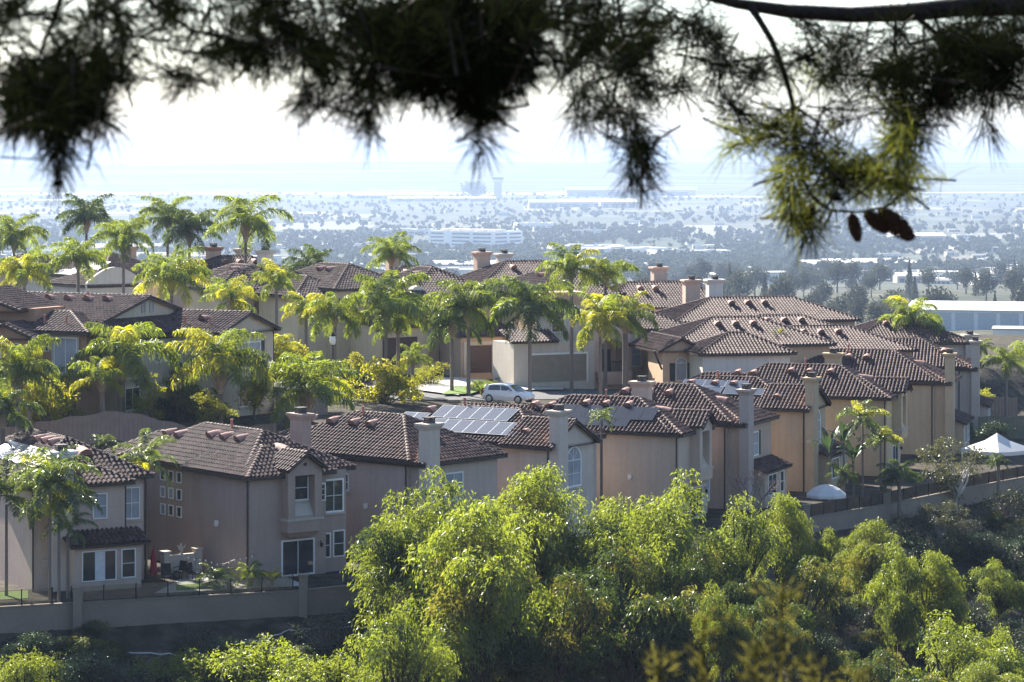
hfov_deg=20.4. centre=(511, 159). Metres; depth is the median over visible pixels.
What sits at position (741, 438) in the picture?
stucco house
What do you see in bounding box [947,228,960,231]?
town building
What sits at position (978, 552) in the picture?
scrub bush
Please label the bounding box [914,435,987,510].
olive tree
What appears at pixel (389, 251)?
palm tree
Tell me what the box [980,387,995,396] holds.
garden bush
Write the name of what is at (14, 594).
lawn
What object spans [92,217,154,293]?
palm tree
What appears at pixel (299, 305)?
palm tree
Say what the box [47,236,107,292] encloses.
palm tree
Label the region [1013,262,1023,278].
eucalyptus tree
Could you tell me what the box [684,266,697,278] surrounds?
eucalyptus tree
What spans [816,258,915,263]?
town building
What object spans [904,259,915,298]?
cypress tree
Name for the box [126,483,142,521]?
window
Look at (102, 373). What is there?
palm tree
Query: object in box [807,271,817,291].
eucalyptus tree
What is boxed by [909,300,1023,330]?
warehouse
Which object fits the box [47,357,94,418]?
garden tree
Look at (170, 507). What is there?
window
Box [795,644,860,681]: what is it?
scrub bush
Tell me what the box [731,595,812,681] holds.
pepper tree
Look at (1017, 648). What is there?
scrub bush
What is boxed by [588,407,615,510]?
palm tree
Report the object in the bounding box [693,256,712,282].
eucalyptus tree
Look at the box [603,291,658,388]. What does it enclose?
palm tree
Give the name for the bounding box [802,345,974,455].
stucco house
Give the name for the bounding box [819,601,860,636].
scrub bush
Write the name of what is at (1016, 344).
palm tree
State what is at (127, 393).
window
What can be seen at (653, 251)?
town building
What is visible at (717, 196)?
runway
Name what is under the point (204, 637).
scrub bush
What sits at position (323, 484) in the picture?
window
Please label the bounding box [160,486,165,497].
window
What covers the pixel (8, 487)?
palm tree
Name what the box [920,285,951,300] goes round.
eucalyptus tree
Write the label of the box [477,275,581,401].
palm tree
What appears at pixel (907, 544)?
scrub bush
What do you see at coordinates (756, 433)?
window
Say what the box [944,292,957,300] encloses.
eucalyptus tree
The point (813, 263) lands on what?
town building
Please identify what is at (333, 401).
garden bush
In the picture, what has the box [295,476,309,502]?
window
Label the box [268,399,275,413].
hedge
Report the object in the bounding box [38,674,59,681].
scrub bush
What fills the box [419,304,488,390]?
palm tree
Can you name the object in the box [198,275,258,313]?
palm tree
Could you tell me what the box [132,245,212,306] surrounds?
palm tree
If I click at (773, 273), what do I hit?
town building
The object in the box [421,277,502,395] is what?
palm tree
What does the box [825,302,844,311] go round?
eucalyptus tree
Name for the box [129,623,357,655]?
irrigation pipe
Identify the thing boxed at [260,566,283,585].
banana plant
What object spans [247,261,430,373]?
stucco house
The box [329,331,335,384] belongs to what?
street lamp
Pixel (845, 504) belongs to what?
glass fence
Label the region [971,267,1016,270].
town building
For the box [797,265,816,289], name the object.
eucalyptus tree
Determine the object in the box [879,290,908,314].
eucalyptus tree
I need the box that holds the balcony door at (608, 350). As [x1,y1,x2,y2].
[602,349,610,371]
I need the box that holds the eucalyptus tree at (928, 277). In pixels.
[918,268,938,290]
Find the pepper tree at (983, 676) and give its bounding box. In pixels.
[951,659,1023,681]
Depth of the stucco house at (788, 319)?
254.28 m
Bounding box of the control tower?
[492,176,503,198]
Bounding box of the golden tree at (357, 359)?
[342,351,363,370]
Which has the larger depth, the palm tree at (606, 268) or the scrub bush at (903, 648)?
the palm tree at (606, 268)
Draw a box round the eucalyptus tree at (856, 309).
[845,295,866,324]
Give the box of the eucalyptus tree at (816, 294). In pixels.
[803,289,823,303]
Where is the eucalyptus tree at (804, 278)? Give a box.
[795,269,811,296]
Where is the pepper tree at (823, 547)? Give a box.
[805,527,847,613]
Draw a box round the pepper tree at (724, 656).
[691,579,759,681]
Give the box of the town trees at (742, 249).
[0,192,1023,283]
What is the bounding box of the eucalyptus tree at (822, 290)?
[814,277,833,305]
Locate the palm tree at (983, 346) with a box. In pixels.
[978,338,993,360]
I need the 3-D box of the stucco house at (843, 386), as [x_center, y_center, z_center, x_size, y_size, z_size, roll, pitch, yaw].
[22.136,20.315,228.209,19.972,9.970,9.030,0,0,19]
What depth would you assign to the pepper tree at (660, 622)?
155.32 m
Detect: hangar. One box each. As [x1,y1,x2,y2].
[350,193,417,198]
[387,196,495,200]
[527,199,557,208]
[558,199,598,206]
[563,187,697,195]
[598,199,636,207]
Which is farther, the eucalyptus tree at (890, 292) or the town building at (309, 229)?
the town building at (309, 229)
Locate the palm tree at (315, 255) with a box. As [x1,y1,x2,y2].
[281,244,333,272]
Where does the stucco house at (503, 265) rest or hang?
on the ground at (360, 178)
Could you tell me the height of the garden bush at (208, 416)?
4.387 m
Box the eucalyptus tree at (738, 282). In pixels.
[727,269,755,295]
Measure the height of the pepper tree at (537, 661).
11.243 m
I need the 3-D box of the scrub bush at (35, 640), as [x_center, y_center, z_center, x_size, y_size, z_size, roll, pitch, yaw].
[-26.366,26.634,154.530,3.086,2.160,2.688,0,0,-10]
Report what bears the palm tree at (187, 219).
on the ground at (360, 178)
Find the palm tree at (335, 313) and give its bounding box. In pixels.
[301,291,363,389]
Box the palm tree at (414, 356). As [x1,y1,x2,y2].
[392,342,433,377]
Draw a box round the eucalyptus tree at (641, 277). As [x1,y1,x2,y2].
[634,272,650,280]
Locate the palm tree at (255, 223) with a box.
[202,193,293,263]
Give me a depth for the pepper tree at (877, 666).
147.62 m
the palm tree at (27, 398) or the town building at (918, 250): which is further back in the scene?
the town building at (918, 250)
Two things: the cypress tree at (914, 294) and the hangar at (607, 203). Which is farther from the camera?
the hangar at (607, 203)
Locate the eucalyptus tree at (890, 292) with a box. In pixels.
[884,287,909,303]
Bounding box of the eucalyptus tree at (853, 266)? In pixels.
[842,259,862,289]
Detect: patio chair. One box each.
[161,563,173,581]
[173,560,187,579]
[186,562,200,580]
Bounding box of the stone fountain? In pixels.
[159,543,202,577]
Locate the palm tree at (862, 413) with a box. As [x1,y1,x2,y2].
[835,399,891,495]
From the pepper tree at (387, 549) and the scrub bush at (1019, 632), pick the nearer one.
the pepper tree at (387, 549)
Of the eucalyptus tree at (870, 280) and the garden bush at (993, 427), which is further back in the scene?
the eucalyptus tree at (870, 280)
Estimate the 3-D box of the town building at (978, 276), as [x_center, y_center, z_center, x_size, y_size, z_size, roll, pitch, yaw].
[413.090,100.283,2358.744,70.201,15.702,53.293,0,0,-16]
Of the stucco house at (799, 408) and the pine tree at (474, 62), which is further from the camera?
the stucco house at (799, 408)
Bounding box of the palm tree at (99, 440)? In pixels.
[88,433,117,454]
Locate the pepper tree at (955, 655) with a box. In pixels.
[882,608,1023,681]
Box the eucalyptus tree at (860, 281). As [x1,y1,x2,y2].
[858,271,873,289]
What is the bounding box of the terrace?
[155,573,298,592]
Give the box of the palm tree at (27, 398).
[1,379,60,428]
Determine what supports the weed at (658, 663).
on the ground at (360, 178)
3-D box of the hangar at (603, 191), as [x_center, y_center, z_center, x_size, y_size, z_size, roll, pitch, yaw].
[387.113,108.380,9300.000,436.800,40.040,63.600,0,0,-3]
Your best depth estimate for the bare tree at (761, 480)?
190.00 m
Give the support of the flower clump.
on the ground at (360, 178)
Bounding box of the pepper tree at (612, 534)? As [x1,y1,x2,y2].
[537,493,668,681]
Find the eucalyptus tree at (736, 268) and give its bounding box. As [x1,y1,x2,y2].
[726,263,743,275]
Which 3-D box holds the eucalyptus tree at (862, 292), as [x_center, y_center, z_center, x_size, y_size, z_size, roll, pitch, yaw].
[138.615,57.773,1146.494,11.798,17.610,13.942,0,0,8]
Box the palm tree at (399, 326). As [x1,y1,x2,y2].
[369,302,426,392]
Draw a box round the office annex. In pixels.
[991,326,1023,334]
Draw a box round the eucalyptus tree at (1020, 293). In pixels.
[1010,280,1023,301]
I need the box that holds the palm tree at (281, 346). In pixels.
[274,333,303,376]
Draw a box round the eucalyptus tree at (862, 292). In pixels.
[841,281,868,306]
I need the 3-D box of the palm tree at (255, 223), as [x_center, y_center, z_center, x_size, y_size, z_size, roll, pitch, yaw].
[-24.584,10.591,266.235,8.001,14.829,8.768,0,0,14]
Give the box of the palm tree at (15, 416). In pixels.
[0,378,45,445]
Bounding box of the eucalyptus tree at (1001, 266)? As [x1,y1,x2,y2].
[990,261,1009,284]
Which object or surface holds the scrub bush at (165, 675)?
on the ground at (360, 178)
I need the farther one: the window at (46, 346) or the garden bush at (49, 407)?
the window at (46, 346)
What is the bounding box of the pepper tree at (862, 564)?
[832,517,917,627]
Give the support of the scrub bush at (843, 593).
on the ground at (360, 178)
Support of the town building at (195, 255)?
on the ground at (360, 178)
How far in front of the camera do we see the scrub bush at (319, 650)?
158.50 m
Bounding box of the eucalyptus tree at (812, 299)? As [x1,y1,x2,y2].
[805,294,816,303]
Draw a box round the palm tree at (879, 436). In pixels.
[858,424,903,492]
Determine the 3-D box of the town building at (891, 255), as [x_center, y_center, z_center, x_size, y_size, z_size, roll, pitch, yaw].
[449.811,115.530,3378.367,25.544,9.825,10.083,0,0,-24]
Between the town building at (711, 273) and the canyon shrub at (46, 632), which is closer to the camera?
the canyon shrub at (46, 632)
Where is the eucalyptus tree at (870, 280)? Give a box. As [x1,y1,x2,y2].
[862,272,879,297]
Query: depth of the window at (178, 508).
173.21 m
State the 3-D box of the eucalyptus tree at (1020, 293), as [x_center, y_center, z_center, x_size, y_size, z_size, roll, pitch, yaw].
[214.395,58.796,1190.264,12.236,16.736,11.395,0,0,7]
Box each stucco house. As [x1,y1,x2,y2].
[0,252,54,285]
[0,285,105,420]
[0,428,155,591]
[20,243,157,296]
[27,291,281,417]
[50,267,142,293]
[104,406,356,580]
[152,243,291,307]
[183,246,286,314]
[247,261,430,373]
[276,406,507,554]
[336,265,510,378]
[380,256,458,275]
[405,398,606,536]
[459,248,608,285]
[462,375,718,522]
[491,267,626,388]
[587,299,685,388]
[611,263,723,310]
[614,378,792,509]
[628,315,837,382]
[656,275,861,326]
[681,348,912,476]
[683,371,853,491]
[684,331,797,377]
[754,313,832,325]
[789,324,919,355]
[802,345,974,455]
[855,315,979,357]
[887,336,993,434]
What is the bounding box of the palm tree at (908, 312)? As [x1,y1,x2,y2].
[877,295,946,335]
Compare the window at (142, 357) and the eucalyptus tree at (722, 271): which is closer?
the window at (142, 357)
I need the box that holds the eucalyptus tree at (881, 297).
[874,295,892,316]
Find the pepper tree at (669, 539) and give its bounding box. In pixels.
[575,466,748,606]
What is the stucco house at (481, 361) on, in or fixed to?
on the ground at (360, 178)
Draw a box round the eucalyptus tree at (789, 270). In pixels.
[782,266,797,276]
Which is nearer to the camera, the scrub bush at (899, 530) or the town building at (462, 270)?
the scrub bush at (899, 530)
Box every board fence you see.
[5,411,275,444]
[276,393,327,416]
[978,415,1023,437]
[982,395,1017,417]
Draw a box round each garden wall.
[0,573,428,635]
[697,476,1023,551]
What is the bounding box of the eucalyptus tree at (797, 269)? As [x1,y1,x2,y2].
[790,262,801,273]
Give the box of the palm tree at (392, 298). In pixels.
[342,270,432,375]
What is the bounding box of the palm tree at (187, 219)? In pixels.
[152,204,226,258]
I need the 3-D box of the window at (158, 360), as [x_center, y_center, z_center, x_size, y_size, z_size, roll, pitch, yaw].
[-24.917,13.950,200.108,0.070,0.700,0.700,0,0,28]
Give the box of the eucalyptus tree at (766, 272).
[755,268,769,283]
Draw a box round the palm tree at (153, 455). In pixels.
[113,428,177,567]
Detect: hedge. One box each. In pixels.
[154,395,191,419]
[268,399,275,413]
[464,380,497,392]
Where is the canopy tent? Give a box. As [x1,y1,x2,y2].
[961,433,1023,474]
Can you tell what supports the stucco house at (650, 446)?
on the ground at (360, 178)
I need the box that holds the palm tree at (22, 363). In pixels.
[0,334,64,432]
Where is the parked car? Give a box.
[481,383,534,403]
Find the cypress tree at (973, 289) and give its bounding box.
[971,271,979,295]
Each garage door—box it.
[383,337,416,364]
[470,345,490,372]
[532,352,587,381]
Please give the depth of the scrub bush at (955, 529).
204.94 m
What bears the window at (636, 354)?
in the stucco house at (615, 365)
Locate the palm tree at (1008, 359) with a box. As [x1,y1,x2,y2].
[980,346,1023,416]
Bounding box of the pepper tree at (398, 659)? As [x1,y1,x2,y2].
[342,594,462,681]
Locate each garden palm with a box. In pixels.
[195,562,237,592]
[234,560,266,590]
[825,462,860,498]
[875,458,922,521]
[984,452,1010,509]
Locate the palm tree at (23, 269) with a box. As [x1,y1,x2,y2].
[0,245,55,291]
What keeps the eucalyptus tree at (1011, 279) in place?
on the ground at (360, 178)
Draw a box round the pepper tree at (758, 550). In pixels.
[671,490,791,598]
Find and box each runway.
[0,193,565,194]
[0,199,91,199]
[0,212,324,212]
[664,196,760,196]
[873,192,1023,192]
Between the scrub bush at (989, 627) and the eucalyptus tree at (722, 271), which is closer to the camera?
the scrub bush at (989, 627)
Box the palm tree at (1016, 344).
[1008,340,1023,353]
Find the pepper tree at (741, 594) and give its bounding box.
[663,545,790,681]
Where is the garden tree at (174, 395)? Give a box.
[145,372,238,424]
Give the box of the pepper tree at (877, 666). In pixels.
[839,646,950,681]
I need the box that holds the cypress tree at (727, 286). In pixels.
[724,263,734,295]
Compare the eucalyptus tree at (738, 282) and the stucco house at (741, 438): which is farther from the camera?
the eucalyptus tree at (738, 282)
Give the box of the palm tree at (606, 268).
[576,257,640,391]
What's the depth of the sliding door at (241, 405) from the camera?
202.40 m
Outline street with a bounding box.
[274,380,620,399]
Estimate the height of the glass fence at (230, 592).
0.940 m
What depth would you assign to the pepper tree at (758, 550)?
171.42 m
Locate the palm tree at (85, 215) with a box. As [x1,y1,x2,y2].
[54,193,116,248]
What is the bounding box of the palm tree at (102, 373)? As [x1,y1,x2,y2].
[68,354,125,426]
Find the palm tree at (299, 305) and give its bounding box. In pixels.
[279,291,327,360]
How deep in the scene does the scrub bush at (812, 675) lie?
168.18 m
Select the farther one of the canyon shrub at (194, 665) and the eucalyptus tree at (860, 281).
the eucalyptus tree at (860, 281)
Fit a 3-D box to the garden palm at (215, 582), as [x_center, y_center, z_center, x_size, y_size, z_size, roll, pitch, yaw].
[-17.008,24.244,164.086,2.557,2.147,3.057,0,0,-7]
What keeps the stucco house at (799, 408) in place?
on the ground at (360, 178)
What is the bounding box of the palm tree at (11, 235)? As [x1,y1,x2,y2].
[0,213,50,286]
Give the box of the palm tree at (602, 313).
[563,292,633,394]
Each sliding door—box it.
[238,379,255,408]
[281,538,314,576]
[690,485,702,519]
[892,443,898,466]
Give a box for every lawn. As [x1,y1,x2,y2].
[0,590,27,599]
[176,583,223,590]
[442,386,476,393]
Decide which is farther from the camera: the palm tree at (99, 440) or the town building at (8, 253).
the town building at (8, 253)
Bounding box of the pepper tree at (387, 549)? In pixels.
[340,465,540,654]
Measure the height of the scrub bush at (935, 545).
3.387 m
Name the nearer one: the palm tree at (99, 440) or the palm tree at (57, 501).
the palm tree at (57, 501)
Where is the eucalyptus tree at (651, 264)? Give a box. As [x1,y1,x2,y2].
[643,259,655,280]
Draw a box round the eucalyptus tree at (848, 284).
[844,275,857,290]
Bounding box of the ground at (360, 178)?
[0,162,1023,681]
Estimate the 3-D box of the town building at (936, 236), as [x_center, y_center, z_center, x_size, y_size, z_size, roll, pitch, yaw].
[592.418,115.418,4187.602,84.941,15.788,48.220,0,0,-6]
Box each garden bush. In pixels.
[0,368,27,426]
[21,378,81,422]
[190,389,238,422]
[234,372,272,419]
[274,338,314,389]
[313,388,340,410]
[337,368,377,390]
[397,378,423,399]
[410,362,449,383]
[969,421,975,443]
[972,420,1016,441]
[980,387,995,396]
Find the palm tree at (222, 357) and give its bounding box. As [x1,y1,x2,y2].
[160,327,274,423]
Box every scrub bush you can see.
[0,629,55,664]
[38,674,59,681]
[46,619,132,661]
[60,653,104,681]
[149,666,185,681]
[156,640,229,677]
[170,626,222,658]
[198,650,250,681]
[200,636,249,673]
[238,637,263,655]
[283,641,336,669]
[283,645,350,678]
[340,598,401,631]
[341,618,395,649]
[341,619,380,642]
[348,631,373,662]
[757,578,802,589]
[794,604,826,629]
[794,663,837,681]
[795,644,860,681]
[801,631,842,670]
[805,593,858,626]
[814,585,854,599]
[816,656,856,681]
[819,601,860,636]
[828,633,859,658]
[830,549,851,569]
[836,536,859,552]
[839,596,868,614]
[848,628,880,647]
[852,640,884,662]
[857,607,888,633]
[876,621,939,657]
[877,519,930,551]
[885,669,926,681]
[889,535,930,561]
[891,547,921,569]
[893,633,923,656]
[896,529,938,553]
[900,511,944,537]
[904,630,949,665]
[910,558,929,571]
[912,499,950,535]
[914,533,958,562]
[916,560,969,598]
[934,517,961,544]
[937,535,972,563]
[951,606,988,638]
[954,517,985,535]
[954,531,1000,565]
[954,533,994,559]
[956,606,1012,642]
[959,530,1008,566]
[959,569,998,594]
[967,623,1009,643]
[968,600,992,617]
[981,509,1023,535]
[981,545,1023,574]
[988,544,1023,581]
[989,612,1008,623]
[992,525,1023,542]
[992,617,1023,640]
[994,566,1018,581]
[995,640,1023,663]
[996,531,1023,548]
[996,535,1023,570]
[1002,515,1023,532]
[1004,638,1023,663]
[1008,507,1023,519]
[1010,623,1023,643]
[1011,615,1023,628]
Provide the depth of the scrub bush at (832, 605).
177.39 m
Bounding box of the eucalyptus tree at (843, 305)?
[824,294,851,313]
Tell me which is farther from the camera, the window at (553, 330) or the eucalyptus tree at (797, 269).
the eucalyptus tree at (797, 269)
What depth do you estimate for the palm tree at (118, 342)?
191.87 m
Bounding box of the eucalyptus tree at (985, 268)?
[978,266,990,279]
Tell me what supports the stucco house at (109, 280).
on the ground at (360, 178)
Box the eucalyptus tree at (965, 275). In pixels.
[956,267,974,293]
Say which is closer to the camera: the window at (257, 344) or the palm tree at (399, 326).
the window at (257, 344)
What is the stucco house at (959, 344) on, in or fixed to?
on the ground at (360, 178)
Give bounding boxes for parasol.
[149,546,157,586]
[807,482,845,501]
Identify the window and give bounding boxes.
[41,341,48,350]
[51,335,79,375]
[82,549,116,581]
[92,493,107,519]
[121,548,135,577]
[125,357,142,380]
[125,386,139,412]
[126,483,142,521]
[155,353,160,362]
[160,469,165,480]
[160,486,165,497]
[160,503,165,514]
[168,470,173,481]
[168,487,173,498]
[168,504,173,515]
[176,471,181,482]
[176,489,181,500]
[176,506,181,517]
[178,362,188,373]
[237,340,260,369]
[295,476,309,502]
[322,483,325,500]
[326,478,345,514]
[326,532,330,557]
[333,529,344,556]
[346,473,349,492]
[444,471,464,502]
[551,307,564,333]
[568,446,582,489]
[631,341,642,367]
[675,357,686,380]
[706,479,709,500]
[754,430,759,457]
[768,472,776,496]
[780,470,783,491]
[819,411,820,442]
[831,457,838,478]
[964,425,967,443]
[968,424,969,440]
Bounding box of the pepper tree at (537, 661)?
[471,570,621,681]
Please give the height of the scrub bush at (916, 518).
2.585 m
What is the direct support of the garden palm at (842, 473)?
on the ground at (360, 178)
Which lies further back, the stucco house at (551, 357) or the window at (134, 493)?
the stucco house at (551, 357)
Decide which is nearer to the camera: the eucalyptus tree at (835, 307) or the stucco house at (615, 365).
the stucco house at (615, 365)
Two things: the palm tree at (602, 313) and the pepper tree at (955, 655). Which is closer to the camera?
the pepper tree at (955, 655)
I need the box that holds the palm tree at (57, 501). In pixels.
[17,480,102,602]
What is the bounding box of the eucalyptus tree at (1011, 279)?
[1000,266,1023,296]
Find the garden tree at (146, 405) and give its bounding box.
[123,373,167,418]
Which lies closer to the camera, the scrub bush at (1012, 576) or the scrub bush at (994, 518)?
the scrub bush at (1012, 576)
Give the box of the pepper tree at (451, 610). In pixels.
[383,494,571,681]
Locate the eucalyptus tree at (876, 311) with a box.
[863,298,888,321]
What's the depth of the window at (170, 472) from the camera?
173.97 m
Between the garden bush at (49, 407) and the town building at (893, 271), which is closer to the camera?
the garden bush at (49, 407)
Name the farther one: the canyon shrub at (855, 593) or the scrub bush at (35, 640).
the canyon shrub at (855, 593)
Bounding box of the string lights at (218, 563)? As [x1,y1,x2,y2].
[186,554,253,565]
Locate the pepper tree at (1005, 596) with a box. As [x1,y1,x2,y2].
[968,557,1023,643]
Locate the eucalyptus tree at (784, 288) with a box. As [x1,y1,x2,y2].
[766,271,796,295]
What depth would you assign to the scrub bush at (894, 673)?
170.42 m
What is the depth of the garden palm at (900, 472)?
204.69 m
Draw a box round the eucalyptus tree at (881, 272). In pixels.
[866,262,891,289]
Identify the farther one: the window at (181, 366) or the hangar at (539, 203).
the hangar at (539, 203)
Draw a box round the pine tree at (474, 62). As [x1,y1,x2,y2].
[0,0,1023,276]
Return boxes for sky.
[0,0,1023,163]
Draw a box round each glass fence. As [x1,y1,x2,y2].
[0,587,52,605]
[71,575,292,601]
[811,492,882,515]
[891,479,949,501]
[963,466,1023,486]
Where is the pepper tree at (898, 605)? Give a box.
[862,539,932,676]
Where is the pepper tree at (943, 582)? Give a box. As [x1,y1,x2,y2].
[879,548,973,677]
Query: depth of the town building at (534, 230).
4737.30 m
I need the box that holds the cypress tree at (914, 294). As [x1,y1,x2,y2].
[908,276,919,304]
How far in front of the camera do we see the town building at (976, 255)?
3445.72 m
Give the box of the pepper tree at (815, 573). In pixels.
[736,553,854,681]
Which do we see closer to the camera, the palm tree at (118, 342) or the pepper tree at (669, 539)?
the pepper tree at (669, 539)
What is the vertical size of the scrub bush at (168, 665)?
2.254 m
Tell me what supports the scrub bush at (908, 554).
on the ground at (360, 178)
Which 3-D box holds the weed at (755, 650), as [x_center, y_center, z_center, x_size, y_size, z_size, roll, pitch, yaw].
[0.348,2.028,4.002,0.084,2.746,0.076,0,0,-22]
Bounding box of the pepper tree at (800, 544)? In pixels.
[738,491,817,608]
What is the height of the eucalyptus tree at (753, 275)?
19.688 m
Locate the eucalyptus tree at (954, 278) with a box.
[949,269,962,289]
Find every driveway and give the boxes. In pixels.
[410,376,487,394]
[520,386,562,388]
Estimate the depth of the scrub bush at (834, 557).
188.63 m
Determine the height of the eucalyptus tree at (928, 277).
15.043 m
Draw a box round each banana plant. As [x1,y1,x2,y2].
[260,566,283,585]
[807,426,846,500]
[821,421,858,466]
[836,440,868,496]
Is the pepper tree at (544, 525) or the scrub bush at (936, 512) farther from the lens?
the scrub bush at (936, 512)
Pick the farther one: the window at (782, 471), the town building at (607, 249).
the town building at (607, 249)
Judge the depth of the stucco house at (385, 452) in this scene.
178.00 m
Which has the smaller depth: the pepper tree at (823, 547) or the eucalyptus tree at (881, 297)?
the pepper tree at (823, 547)
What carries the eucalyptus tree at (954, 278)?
on the ground at (360, 178)
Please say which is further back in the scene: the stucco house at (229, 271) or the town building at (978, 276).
the town building at (978, 276)
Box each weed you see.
[640,639,683,681]
[684,599,731,681]
[732,628,782,681]
[748,574,809,681]
[784,650,838,681]
[832,654,878,681]
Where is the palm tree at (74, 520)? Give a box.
[41,511,98,597]
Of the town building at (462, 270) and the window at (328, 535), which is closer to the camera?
the window at (328, 535)
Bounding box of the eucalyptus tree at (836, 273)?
[824,258,851,292]
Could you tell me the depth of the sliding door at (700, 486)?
195.84 m
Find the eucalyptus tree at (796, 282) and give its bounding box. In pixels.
[785,273,802,294]
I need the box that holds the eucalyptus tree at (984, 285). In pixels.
[972,269,999,300]
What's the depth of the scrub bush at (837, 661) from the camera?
169.05 m
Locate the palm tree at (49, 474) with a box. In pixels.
[7,444,101,601]
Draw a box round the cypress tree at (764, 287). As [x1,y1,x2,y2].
[760,273,767,295]
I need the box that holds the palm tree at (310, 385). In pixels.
[248,351,361,429]
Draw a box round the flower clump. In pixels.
[472,381,486,394]
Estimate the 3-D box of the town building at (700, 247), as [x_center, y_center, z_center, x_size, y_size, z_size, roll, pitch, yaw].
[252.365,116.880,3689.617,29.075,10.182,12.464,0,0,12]
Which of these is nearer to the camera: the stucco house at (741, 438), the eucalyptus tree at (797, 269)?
the stucco house at (741, 438)
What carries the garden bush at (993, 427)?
on the ground at (360, 178)
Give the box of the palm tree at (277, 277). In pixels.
[251,258,302,333]
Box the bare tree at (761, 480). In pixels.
[726,468,780,529]
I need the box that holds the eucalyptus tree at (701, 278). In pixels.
[692,272,705,287]
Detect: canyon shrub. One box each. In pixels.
[0,646,69,681]
[26,627,53,659]
[52,648,148,681]
[123,646,219,681]
[205,633,344,681]
[286,604,363,653]
[307,648,372,681]
[436,657,496,681]
[820,564,846,583]
[840,577,870,609]
[873,624,918,657]
[885,509,908,533]
[919,498,970,544]
[968,482,1023,526]
[968,586,1016,624]
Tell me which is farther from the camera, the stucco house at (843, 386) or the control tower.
the control tower
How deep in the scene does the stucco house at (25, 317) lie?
195.78 m
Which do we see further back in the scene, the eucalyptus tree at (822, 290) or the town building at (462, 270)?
the town building at (462, 270)
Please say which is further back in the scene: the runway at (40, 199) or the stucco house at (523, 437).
the runway at (40, 199)
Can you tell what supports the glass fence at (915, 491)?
on the garden wall at (846, 519)
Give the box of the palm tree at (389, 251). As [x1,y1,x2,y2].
[360,231,422,275]
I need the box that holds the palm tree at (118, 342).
[73,321,180,412]
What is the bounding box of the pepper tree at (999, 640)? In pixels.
[967,623,1023,681]
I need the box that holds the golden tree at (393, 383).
[333,355,426,403]
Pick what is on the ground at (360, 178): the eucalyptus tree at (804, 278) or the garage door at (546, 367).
the eucalyptus tree at (804, 278)
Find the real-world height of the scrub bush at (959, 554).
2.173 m
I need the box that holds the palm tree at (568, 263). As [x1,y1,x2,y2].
[535,242,603,391]
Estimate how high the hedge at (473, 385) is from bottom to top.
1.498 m
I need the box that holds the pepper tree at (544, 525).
[484,461,607,627]
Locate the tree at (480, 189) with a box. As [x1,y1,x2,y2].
[460,181,487,195]
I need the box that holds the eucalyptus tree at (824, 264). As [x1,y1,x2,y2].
[818,259,833,282]
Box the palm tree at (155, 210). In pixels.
[133,195,195,260]
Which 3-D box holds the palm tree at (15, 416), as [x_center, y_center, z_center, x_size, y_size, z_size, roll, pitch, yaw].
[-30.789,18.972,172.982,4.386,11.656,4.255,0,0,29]
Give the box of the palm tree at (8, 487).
[0,453,54,595]
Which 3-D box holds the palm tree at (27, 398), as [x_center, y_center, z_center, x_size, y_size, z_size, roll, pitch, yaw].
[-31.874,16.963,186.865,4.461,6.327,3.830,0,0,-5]
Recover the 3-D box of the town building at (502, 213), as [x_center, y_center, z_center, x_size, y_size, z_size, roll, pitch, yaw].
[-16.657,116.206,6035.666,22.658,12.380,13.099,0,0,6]
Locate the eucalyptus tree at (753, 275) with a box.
[746,264,768,295]
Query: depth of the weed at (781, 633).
4.20 m
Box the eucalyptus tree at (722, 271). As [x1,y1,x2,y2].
[714,262,733,278]
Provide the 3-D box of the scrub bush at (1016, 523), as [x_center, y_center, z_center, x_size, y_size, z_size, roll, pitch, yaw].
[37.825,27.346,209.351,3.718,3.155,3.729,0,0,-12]
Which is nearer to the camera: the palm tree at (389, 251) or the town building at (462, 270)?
the palm tree at (389, 251)
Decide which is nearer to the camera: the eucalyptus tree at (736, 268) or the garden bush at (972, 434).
the garden bush at (972, 434)
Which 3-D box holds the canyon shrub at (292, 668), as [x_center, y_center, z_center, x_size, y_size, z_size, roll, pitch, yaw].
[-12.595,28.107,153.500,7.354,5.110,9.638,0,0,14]
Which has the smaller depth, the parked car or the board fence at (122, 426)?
the board fence at (122, 426)
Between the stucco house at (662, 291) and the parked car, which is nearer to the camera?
the parked car
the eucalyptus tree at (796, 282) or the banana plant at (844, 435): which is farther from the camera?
the eucalyptus tree at (796, 282)
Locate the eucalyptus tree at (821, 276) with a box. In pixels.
[806,267,828,287]
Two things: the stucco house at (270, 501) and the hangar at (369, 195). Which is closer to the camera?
the stucco house at (270, 501)
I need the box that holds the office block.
[428,228,522,249]
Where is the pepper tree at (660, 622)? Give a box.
[544,545,755,681]
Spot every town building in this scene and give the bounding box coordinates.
[0,250,64,255]
[93,244,161,251]
[137,252,205,261]
[230,242,283,248]
[253,255,302,263]
[300,228,318,231]
[377,267,472,274]
[381,228,438,234]
[433,260,495,266]
[499,211,509,215]
[514,222,553,229]
[532,226,550,231]
[546,244,624,249]
[573,229,606,236]
[578,246,667,252]
[626,220,639,222]
[647,249,730,255]
[653,217,666,220]
[673,209,682,211]
[695,246,714,248]
[702,272,715,283]
[714,222,724,224]
[739,271,830,283]
[801,260,820,265]
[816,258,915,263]
[863,270,918,280]
[879,253,901,257]
[883,233,945,241]
[893,272,927,283]
[916,248,937,252]
[933,278,950,283]
[934,271,970,276]
[944,251,958,255]
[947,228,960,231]
[952,234,973,238]
[958,271,1009,284]
[970,254,985,257]
[971,215,983,218]
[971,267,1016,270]
[1013,207,1023,211]

